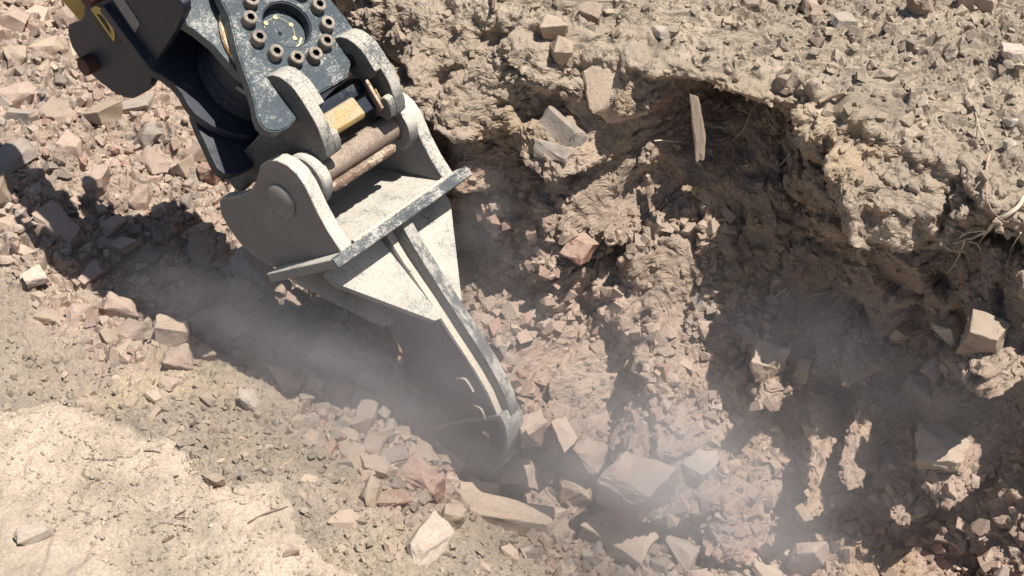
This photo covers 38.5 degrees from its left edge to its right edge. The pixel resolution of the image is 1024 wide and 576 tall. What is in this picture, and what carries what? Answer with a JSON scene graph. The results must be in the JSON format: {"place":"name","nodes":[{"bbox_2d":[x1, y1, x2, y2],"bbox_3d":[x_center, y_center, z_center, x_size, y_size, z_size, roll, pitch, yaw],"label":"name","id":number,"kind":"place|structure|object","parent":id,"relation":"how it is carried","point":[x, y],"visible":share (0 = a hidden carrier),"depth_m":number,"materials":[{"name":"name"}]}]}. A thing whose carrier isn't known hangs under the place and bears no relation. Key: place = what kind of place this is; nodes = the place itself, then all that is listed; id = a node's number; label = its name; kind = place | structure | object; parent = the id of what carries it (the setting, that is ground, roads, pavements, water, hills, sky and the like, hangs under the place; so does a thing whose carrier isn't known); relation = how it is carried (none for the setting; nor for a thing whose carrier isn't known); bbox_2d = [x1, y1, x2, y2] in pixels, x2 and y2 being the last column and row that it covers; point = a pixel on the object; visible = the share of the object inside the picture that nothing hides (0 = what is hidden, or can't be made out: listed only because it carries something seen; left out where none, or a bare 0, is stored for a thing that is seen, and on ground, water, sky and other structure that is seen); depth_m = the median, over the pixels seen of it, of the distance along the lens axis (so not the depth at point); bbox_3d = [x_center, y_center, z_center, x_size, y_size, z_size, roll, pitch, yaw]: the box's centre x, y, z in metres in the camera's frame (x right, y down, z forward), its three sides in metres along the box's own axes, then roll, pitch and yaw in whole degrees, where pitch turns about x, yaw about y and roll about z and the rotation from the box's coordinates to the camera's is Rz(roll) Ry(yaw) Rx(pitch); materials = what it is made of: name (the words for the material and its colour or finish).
{"place":"outdoors","nodes":[
{"label":"outdoors","id":0,"kind":"place"},
{"bbox_2d":[0,0,1023,575],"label":"ground","id":1,"kind":"structure","parent":0,"point":[934,160],"depth_m":4.62,"materials":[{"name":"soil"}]},
{"bbox_2d":[0,171,13,205],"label":"rubble stone","id":2,"kind":"object","parent":1,"relation":"on","point":[6,189],"visible":1,"depth_m":5.43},
{"bbox_2d":[0,4,29,32],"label":"rubble stone","id":3,"kind":"object","parent":1,"relation":"on","point":[13,18],"visible":0.94,"depth_m":6.14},
{"bbox_2d":[2,45,27,67],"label":"rock","id":4,"kind":"object","parent":1,"relation":"on","point":[17,54],"visible":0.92,"depth_m":6.03,"materials":[{"name":"beige stone"}]},
{"bbox_2d":[0,82,36,108],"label":"rubble stone","id":5,"kind":"object","parent":1,"relation":"on","point":[17,94],"visible":0.73,"depth_m":5.90,"materials":[{"name":"stone"}]},
{"bbox_2d":[0,137,40,174],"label":"rubble stone","id":6,"kind":"object","parent":1,"relation":"on","point":[19,153],"visible":0.84,"depth_m":5.62,"materials":[{"name":"stone"}]},
{"bbox_2d":[3,107,39,124],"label":"rubble stone","id":7,"kind":"object","parent":1,"relation":"on","point":[24,115],"visible":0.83,"depth_m":5.81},
{"bbox_2d":[13,523,54,545],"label":"rock","id":8,"kind":"object","parent":1,"relation":"on","point":[25,535],"visible":1,"depth_m":4.08,"materials":[{"name":"stone"}]},
{"bbox_2d":[20,264,48,288],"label":"rock","id":9,"kind":"object","parent":1,"relation":"on","point":[35,275],"visible":1,"depth_m":5.18,"materials":[{"name":"stone"}]},
{"bbox_2d":[24,4,48,26],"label":"rubble stone","id":10,"kind":"object","parent":1,"relation":"on","point":[42,11],"visible":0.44,"depth_m":6.32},
{"bbox_2d":[27,35,63,55],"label":"rubble stone","id":11,"kind":"object","parent":1,"relation":"on","point":[53,45],"visible":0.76,"depth_m":6.11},
{"bbox_2d":[33,309,60,323],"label":"rubble stone","id":12,"kind":"object","parent":1,"relation":"on","point":[50,316],"visible":1,"depth_m":5.08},
{"bbox_2d":[38,97,75,121],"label":"rubble stone","id":13,"kind":"object","parent":1,"relation":"on","point":[56,109],"visible":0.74,"depth_m":5.86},
{"bbox_2d":[32,200,85,249],"bbox_3d":[-1.677,-0.219,5.426,0.203,0.068,0.134,35,53,8],"label":"rubble stone","id":14,"kind":"object","parent":1,"relation":"on","point":[52,219],"visible":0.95,"depth_m":5.41,"materials":[{"name":"stone"}]},
{"bbox_2d":[52,5,79,29],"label":"rubble stone","id":15,"kind":"object","parent":1,"relation":"on","point":[65,15],"visible":0.34,"depth_m":6.27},
{"bbox_2d":[55,129,82,158],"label":"rock","id":16,"kind":"object","parent":1,"relation":"on","point":[68,143],"visible":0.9,"depth_m":5.71,"materials":[{"name":"beige stone"}]},
{"bbox_2d":[65,303,97,326],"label":"rubble stone","id":17,"kind":"object","parent":1,"relation":"on","point":[73,313],"visible":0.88,"depth_m":5.08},
{"bbox_2d":[78,259,107,285],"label":"rubble stone","id":18,"kind":"object","parent":1,"relation":"on","point":[94,271],"visible":1,"depth_m":5.25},
{"bbox_2d":[81,163,110,200],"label":"rock","id":19,"kind":"object","parent":1,"relation":"on","point":[95,180],"visible":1,"depth_m":5.54,"materials":[{"name":"beige stone"}]},
{"bbox_2d":[78,100,122,125],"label":"rubble stone","id":20,"kind":"object","parent":1,"relation":"on","point":[101,113],"visible":0.92,"depth_m":5.85,"materials":[{"name":"stone"}]},
{"bbox_2d":[99,328,118,344],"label":"rubble stone","id":21,"kind":"object","parent":1,"relation":"on","point":[108,336],"visible":0.9,"depth_m":5.01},
{"bbox_2d":[99,214,126,232],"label":"rubble stone","id":22,"kind":"object","parent":1,"relation":"on","point":[116,222],"visible":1,"depth_m":5.47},
{"bbox_2d":[98,291,140,319],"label":"rubble stone","id":23,"kind":"object","parent":1,"relation":"on","point":[113,304],"visible":0.81,"depth_m":5.14,"materials":[{"name":"stone"}]},
{"bbox_2d":[110,237,136,254],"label":"rubble stone","id":24,"kind":"object","parent":1,"relation":"on","point":[124,245],"visible":1,"depth_m":5.39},
{"bbox_2d":[114,318,152,340],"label":"rock","id":25,"kind":"object","parent":1,"relation":"on","point":[134,329],"visible":0.77,"depth_m":5.06,"materials":[{"name":"beige stone"}]},
{"bbox_2d":[122,92,154,113],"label":"rubble stone","id":26,"kind":"object","parent":1,"relation":"on","point":[143,102],"visible":0.5,"depth_m":5.94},
{"bbox_2d":[128,184,151,210],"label":"rock","id":27,"kind":"object","parent":1,"relation":"on","point":[140,198],"visible":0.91,"depth_m":5.59,"materials":[{"name":"beige stone"}]},
{"bbox_2d":[132,122,162,149],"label":"rock","id":28,"kind":"object","parent":1,"relation":"on","point":[150,134],"visible":0.94,"depth_m":5.82,"materials":[{"name":"grey stone"}]},
{"bbox_2d":[135,249,159,267],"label":"rubble stone","id":29,"kind":"object","parent":1,"relation":"on","point":[150,257],"visible":1,"depth_m":5.38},
{"bbox_2d":[139,145,171,174],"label":"rubble stone","id":30,"kind":"object","parent":1,"relation":"on","point":[153,161],"visible":0.93,"depth_m":5.75,"materials":[{"name":"stone"}]},
{"bbox_2d":[159,376,183,390],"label":"slope stone","id":31,"kind":"object","parent":1,"relation":"on","point":[171,383],"visible":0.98,"depth_m":4.71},
{"bbox_2d":[153,314,190,347],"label":"rock","id":32,"kind":"object","parent":1,"relation":"on","point":[171,331],"visible":0.79,"depth_m":5.01,"materials":[{"name":"beige stone"}]},
{"bbox_2d":[162,343,194,369],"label":"rock","id":33,"kind":"object","parent":1,"relation":"on","point":[179,357],"visible":1,"depth_m":4.87,"materials":[{"name":"beige stone"}]},
{"bbox_2d":[165,267,193,285],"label":"rubble stone","id":34,"kind":"object","parent":1,"relation":"on","point":[176,275],"visible":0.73,"depth_m":5.39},
{"bbox_2d":[169,154,194,176],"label":"rubble stone","id":35,"kind":"object","parent":1,"relation":"on","point":[181,167],"visible":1,"depth_m":5.73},
{"bbox_2d":[182,136,206,160],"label":"rubble stone","id":36,"kind":"object","parent":1,"relation":"on","point":[196,151],"visible":0.33,"depth_m":5.83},
{"bbox_2d":[188,234,216,265],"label":"rubble stone","id":37,"kind":"object","parent":1,"relation":"on","point":[198,255],"visible":0.94,"depth_m":5.46,"materials":[{"name":"stone"}]},
{"bbox_2d":[196,342,216,361],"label":"rubble stone","id":38,"kind":"object","parent":1,"relation":"on","point":[205,351],"visible":0.88,"depth_m":4.99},
{"bbox_2d":[197,161,221,184],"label":"rock","id":39,"kind":"object","parent":1,"relation":"on","point":[206,174],"visible":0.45,"depth_m":5.73,"materials":[{"name":"red stone"}]},
{"bbox_2d":[204,473,225,487],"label":"slope stone","id":40,"kind":"object","parent":1,"relation":"on","point":[214,480],"visible":1,"depth_m":4.32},
{"bbox_2d":[186,302,250,340],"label":"rubble stone","id":41,"kind":"object","parent":1,"relation":"on","point":[233,322],"visible":0.86,"depth_m":5.17,"materials":[{"name":"stone"}]},
{"bbox_2d":[238,388,260,412],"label":"rock","id":42,"kind":"object","parent":1,"relation":"on","point":[249,399],"visible":1,"depth_m":4.65,"materials":[{"name":"stone"}]},
{"bbox_2d":[226,246,274,286],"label":"rock","id":43,"kind":"object","parent":1,"relation":"on","point":[243,262],"visible":0.64,"depth_m":5.45,"materials":[{"name":"stone"}]},
{"bbox_2d":[265,278,291,297],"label":"rock","id":44,"kind":"object","parent":1,"relation":"on","point":[278,289],"visible":0.72,"depth_m":5.42,"materials":[{"name":"pink stone"}]},
{"bbox_2d":[268,365,300,394],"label":"rubble stone","id":45,"kind":"object","parent":1,"relation":"on","point":[286,381],"visible":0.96,"depth_m":4.81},
{"bbox_2d":[284,290,305,318],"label":"rubble stone","id":46,"kind":"object","parent":1,"relation":"on","point":[294,306],"visible":0.91,"depth_m":5.36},
{"bbox_2d":[301,428,318,447],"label":"slope stone","id":47,"kind":"object","parent":1,"relation":"on","point":[313,435],"visible":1,"depth_m":4.64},
{"bbox_2d":[309,295,335,309],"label":"rubble stone","id":48,"kind":"object","parent":1,"relation":"on","point":[317,301],"visible":0.38,"depth_m":5.41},
{"bbox_2d":[311,331,340,351],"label":"rubble stone","id":49,"kind":"object","parent":1,"relation":"on","point":[326,340],"visible":0.52,"depth_m":5.22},
{"bbox_2d":[328,509,358,529],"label":"slope stone","id":50,"kind":"object","parent":1,"relation":"on","point":[346,518],"visible":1,"depth_m":4.29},
{"bbox_2d":[334,383,353,398],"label":"rubble stone","id":51,"kind":"object","parent":1,"relation":"on","point":[341,391],"visible":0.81,"depth_m":4.98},
{"bbox_2d":[337,441,364,467],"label":"rubble stone","id":52,"kind":"object","parent":1,"relation":"on","point":[352,451],"visible":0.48,"depth_m":4.61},
{"bbox_2d":[351,399,377,433],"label":"rubble stone","id":53,"kind":"object","parent":1,"relation":"on","point":[365,418],"visible":0.83,"depth_m":4.80,"materials":[{"name":"stone"}]},
{"bbox_2d":[361,343,379,360],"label":"rubble stone","id":54,"kind":"object","parent":1,"relation":"on","point":[372,351],"visible":0.45,"depth_m":5.23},
{"bbox_2d":[360,472,381,507],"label":"rubble stone","id":55,"kind":"object","parent":1,"relation":"on","point":[370,493],"visible":0.97,"depth_m":4.42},
{"bbox_2d":[220,92,522,482],"bbox_3d":[-0.313,0.053,4.703,0.613,0.674,1.276,-38,91,-37],"label":"ripper","id":56,"kind":"object","parent":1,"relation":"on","point":[368,234],"visible":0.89,"depth_m":4.59,"materials":[{"name":"metal"}]},
{"bbox_2d":[189,0,404,190],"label":"tilt coupler","id":57,"kind":"object","parent":56,"relation":"attached to","point":[299,98],"visible":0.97,"depth_m":4.40,"materials":[{"name":"metal"}]},
{"bbox_2d":[68,0,305,140],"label":"tilt housing","id":58,"kind":"object","parent":57,"relation":"attached to","point":[181,50],"visible":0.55,"depth_m":4.48,"materials":[{"name":"metal"}]},
{"bbox_2d":[63,0,84,19],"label":"excavator arm","id":59,"kind":"object","parent":58,"relation":"attached to","point":[76,8],"visible":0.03,"depth_m":4.74},
{"bbox_2d":[360,453,387,478],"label":"rubble stone","id":60,"kind":"object","parent":1,"relation":"on","point":[377,464],"visible":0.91,"depth_m":4.58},
{"bbox_2d":[362,430,388,455],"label":"rubble stone","id":61,"kind":"object","parent":1,"relation":"on","point":[374,443],"visible":0.59,"depth_m":4.70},
{"bbox_2d":[381,446,409,463],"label":"rubble stone","id":62,"kind":"object","parent":1,"relation":"on","point":[395,454],"visible":0.58,"depth_m":4.72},
{"bbox_2d":[381,489,412,508],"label":"rubble stone","id":63,"kind":"object","parent":1,"relation":"on","point":[401,499],"visible":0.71,"depth_m":4.50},
{"bbox_2d":[395,452,446,503],"bbox_3d":[-0.294,0.610,4.637,0.190,0.132,0.097,19,47,37],"label":"rock","id":64,"kind":"object","parent":1,"relation":"on","point":[415,470],"visible":0.74,"depth_m":4.60,"materials":[{"name":"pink stone"}]},
{"bbox_2d":[417,436,439,465],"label":"rubble stone","id":65,"kind":"object","parent":1,"relation":"on","point":[429,453],"visible":0.62,"depth_m":4.84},
{"bbox_2d":[404,510,454,566],"bbox_3d":[-0.251,0.744,4.255,0.118,0.083,0.176,34,53,30],"label":"rock","id":66,"kind":"object","parent":1,"relation":"on","point":[427,541],"visible":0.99,"depth_m":4.23,"materials":[{"name":"stone"}]},
{"bbox_2d":[439,503,466,528],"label":"rock","id":67,"kind":"object","parent":1,"relation":"on","point":[453,514],"visible":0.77,"depth_m":4.43,"materials":[{"name":"beige stone"}]},
{"bbox_2d":[438,447,467,476],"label":"rubble stone","id":68,"kind":"object","parent":1,"relation":"on","point":[457,466],"visible":0.37,"depth_m":4.91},
{"bbox_2d":[458,481,500,495],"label":"rock","id":69,"kind":"object","parent":1,"relation":"on","point":[489,488],"visible":0.36,"depth_m":4.81,"materials":[{"name":"beige stone"}]},
{"bbox_2d":[500,544,518,559],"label":"slope stone","id":70,"kind":"object","parent":1,"relation":"on","point":[510,551],"visible":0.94,"depth_m":4.41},
{"bbox_2d":[455,488,570,537],"bbox_3d":[-0.005,0.741,4.687,0.390,0.124,0.095,9,29,10],"label":"rock","id":71,"kind":"object","parent":1,"relation":"on","point":[519,518],"visible":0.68,"depth_m":4.65,"materials":[{"name":"beige stone"}]},
{"bbox_2d":[497,456,540,490],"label":"rock","id":72,"kind":"object","parent":1,"relation":"on","point":[522,472],"visible":0.85,"depth_m":4.86,"materials":[{"name":"beige stone"}]},
{"bbox_2d":[519,408,546,448],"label":"rock","id":73,"kind":"object","parent":1,"relation":"on","point":[532,430],"visible":0.89,"depth_m":4.72,"materials":[{"name":"beige stone"}]},
{"bbox_2d":[540,468,558,485],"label":"rock","id":74,"kind":"object","parent":1,"relation":"on","point":[548,477],"visible":0.91,"depth_m":4.91,"materials":[{"name":"grey stone"}]},
{"bbox_2d":[533,138,569,163],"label":"rock","id":75,"kind":"object","parent":1,"relation":"on","point":[556,152],"visible":0.94,"depth_m":4.53,"materials":[{"name":"grey stone"}]},
{"bbox_2d":[538,14,568,39],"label":"rock","id":76,"kind":"object","parent":1,"relation":"on","point":[552,27],"visible":0.95,"depth_m":4.53,"materials":[{"name":"beige stone"}]},
{"bbox_2d":[549,35,572,65],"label":"rock","id":77,"kind":"object","parent":1,"relation":"on","point":[561,47],"visible":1,"depth_m":4.50,"materials":[{"name":"beige stone"}]},
{"bbox_2d":[537,106,587,147],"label":"rock","id":78,"kind":"object","parent":1,"relation":"on","point":[559,126],"visible":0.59,"depth_m":4.56,"materials":[{"name":"grey stone"}]},
{"bbox_2d":[551,415,578,452],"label":"rock","id":79,"kind":"object","parent":1,"relation":"on","point":[566,437],"visible":1,"depth_m":4.74,"materials":[{"name":"beige stone"}]},
{"bbox_2d":[559,476,593,508],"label":"rock","id":80,"kind":"object","parent":1,"relation":"on","point":[575,491],"visible":0.98,"depth_m":4.84,"materials":[{"name":"beige stone"}]},
{"bbox_2d":[560,232,598,265],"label":"rock","id":81,"kind":"object","parent":1,"relation":"on","point":[580,248],"visible":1,"depth_m":4.68,"materials":[{"name":"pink stone"}]},
{"bbox_2d":[563,435,610,480],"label":"rock","id":82,"kind":"object","parent":1,"relation":"on","point":[587,457],"visible":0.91,"depth_m":4.77,"materials":[{"name":"grey stone"}]},
{"bbox_2d":[579,0,602,25],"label":"bank stone","id":83,"kind":"object","parent":1,"relation":"on","point":[590,11],"visible":1,"depth_m":4.57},
{"bbox_2d":[581,64,648,123],"bbox_3d":[0.314,-0.605,4.566,0.153,0.209,0.100,-28,-8,19],"label":"rock","id":84,"kind":"object","parent":1,"relation":"on","point":[599,82],"visible":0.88,"depth_m":4.54,"materials":[{"name":"beige stone"}]},
{"bbox_2d":[577,509,659,568],"bbox_3d":[0.350,0.798,4.741,0.238,0.171,0.199,28,55,17],"label":"rock","id":85,"kind":"object","parent":1,"relation":"on","point":[618,540],"visible":0.69,"depth_m":4.67,"materials":[{"name":"beige stone"}]},
{"bbox_2d":[596,451,675,530],"bbox_3d":[0.388,0.624,4.593,0.205,0.237,0.183,38,59,19],"label":"rock","id":86,"kind":"object","parent":1,"relation":"on","point":[634,490],"visible":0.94,"depth_m":4.54,"materials":[{"name":"grey stone"}]},
{"bbox_2d":[651,556,670,575],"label":"rubble stone","id":87,"kind":"object","parent":1,"relation":"on","point":[659,564],"visible":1,"depth_m":4.68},
{"bbox_2d":[652,25,672,39],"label":"bank stone","id":88,"kind":"object","parent":1,"relation":"on","point":[660,32],"visible":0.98,"depth_m":4.50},
{"bbox_2d":[661,530,699,572],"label":"rubble stone","id":89,"kind":"object","parent":1,"relation":"on","point":[683,552],"visible":0.96,"depth_m":4.71,"materials":[{"name":"stone"}]},
{"bbox_2d":[690,94,705,161],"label":"rock","id":90,"kind":"object","parent":1,"relation":"on","point":[699,135],"visible":1,"depth_m":4.47,"materials":[{"name":"brown stone"}]},
{"bbox_2d":[682,449,718,481],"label":"rock","id":91,"kind":"object","parent":1,"relation":"on","point":[699,464],"visible":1,"depth_m":4.65,"materials":[{"name":"stone"}]},
{"bbox_2d":[709,101,757,180],"bbox_3d":[0.702,-0.482,4.716,0.066,0.174,0.250,22,43,26],"label":"root","id":92,"kind":"object","parent":1,"relation":"on","point":[746,123],"visible":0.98,"depth_m":4.73,"materials":[{"name":"brown plant"}]},
{"bbox_2d":[741,0,761,13],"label":"rock","id":93,"kind":"object","parent":1,"relation":"on","point":[753,6],"visible":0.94,"depth_m":4.61,"materials":[{"name":"brown stone"}]},
{"bbox_2d":[751,558,781,575],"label":"rubble stone","id":94,"kind":"object","parent":1,"relation":"on","point":[762,568],"visible":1,"depth_m":4.68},
{"bbox_2d":[749,339,790,382],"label":"rock","id":95,"kind":"object","parent":1,"relation":"on","point":[768,360],"visible":0.99,"depth_m":4.58,"materials":[{"name":"beige stone"}]},
{"bbox_2d":[791,357,811,384],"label":"rock","id":96,"kind":"object","parent":1,"relation":"on","point":[800,371],"visible":0.99,"depth_m":4.64,"materials":[{"name":"beige stone"}]},
{"bbox_2d":[787,541,828,573],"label":"rock","id":97,"kind":"object","parent":1,"relation":"on","point":[807,557],"visible":1,"depth_m":4.65,"materials":[{"name":"grey stone"}]},
{"bbox_2d":[800,0,821,15],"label":"bank stone","id":98,"kind":"object","parent":1,"relation":"on","point":[807,6],"visible":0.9,"depth_m":4.62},
{"bbox_2d":[831,11,856,29],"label":"rock","id":99,"kind":"object","parent":1,"relation":"on","point":[842,19],"visible":0.92,"depth_m":4.52,"materials":[{"name":"stone"}]},
{"bbox_2d":[871,441,894,488],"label":"rock","id":100,"kind":"object","parent":1,"relation":"on","point":[881,475],"visible":0.43,"depth_m":4.61,"materials":[{"name":"grey stone"}]},
{"bbox_2d":[873,67,898,81],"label":"bank stone","id":101,"kind":"object","parent":1,"relation":"on","point":[888,75],"visible":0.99,"depth_m":4.31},
{"bbox_2d":[900,373,931,406],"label":"rock","id":102,"kind":"object","parent":1,"relation":"on","point":[915,390],"visible":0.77,"depth_m":4.63,"materials":[{"name":"grey stone"}]},
{"bbox_2d":[906,0,931,15],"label":"rock","id":103,"kind":"object","parent":1,"relation":"on","point":[918,7],"visible":1,"depth_m":4.50,"materials":[{"name":"brown stone"}]},
{"bbox_2d":[915,421,970,472],"bbox_3d":[1.275,0.486,4.376,0.165,0.109,0.144,12,47,19],"label":"rock","id":104,"kind":"object","parent":1,"relation":"on","point":[944,448],"visible":1,"depth_m":4.33,"materials":[{"name":"beige stone"}]},
{"bbox_2d":[930,314,960,345],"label":"rock","id":105,"kind":"object","parent":1,"relation":"on","point":[948,329],"visible":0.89,"depth_m":4.49,"materials":[{"name":"stone"}]},
{"bbox_2d":[957,0,997,12],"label":"rock","id":106,"kind":"object","parent":1,"relation":"on","point":[987,6],"visible":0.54,"depth_m":4.56,"materials":[{"name":"beige stone"}]},
{"bbox_2d":[955,309,1010,356],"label":"rock","id":107,"kind":"object","parent":1,"relation":"on","point":[985,332],"visible":1,"depth_m":4.08,"materials":[{"name":"beige stone"}]},
{"bbox_2d":[946,194,1023,273],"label":"root","id":108,"kind":"object","parent":1,"relation":"attached to","point":[1016,208],"visible":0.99,"depth_m":4.10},
{"bbox_2d":[1000,42,1023,62],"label":"rock","id":109,"kind":"object","parent":1,"relation":"on","point":[1014,52],"visible":1,"depth_m":4.31,"materials":[{"name":"stone"}]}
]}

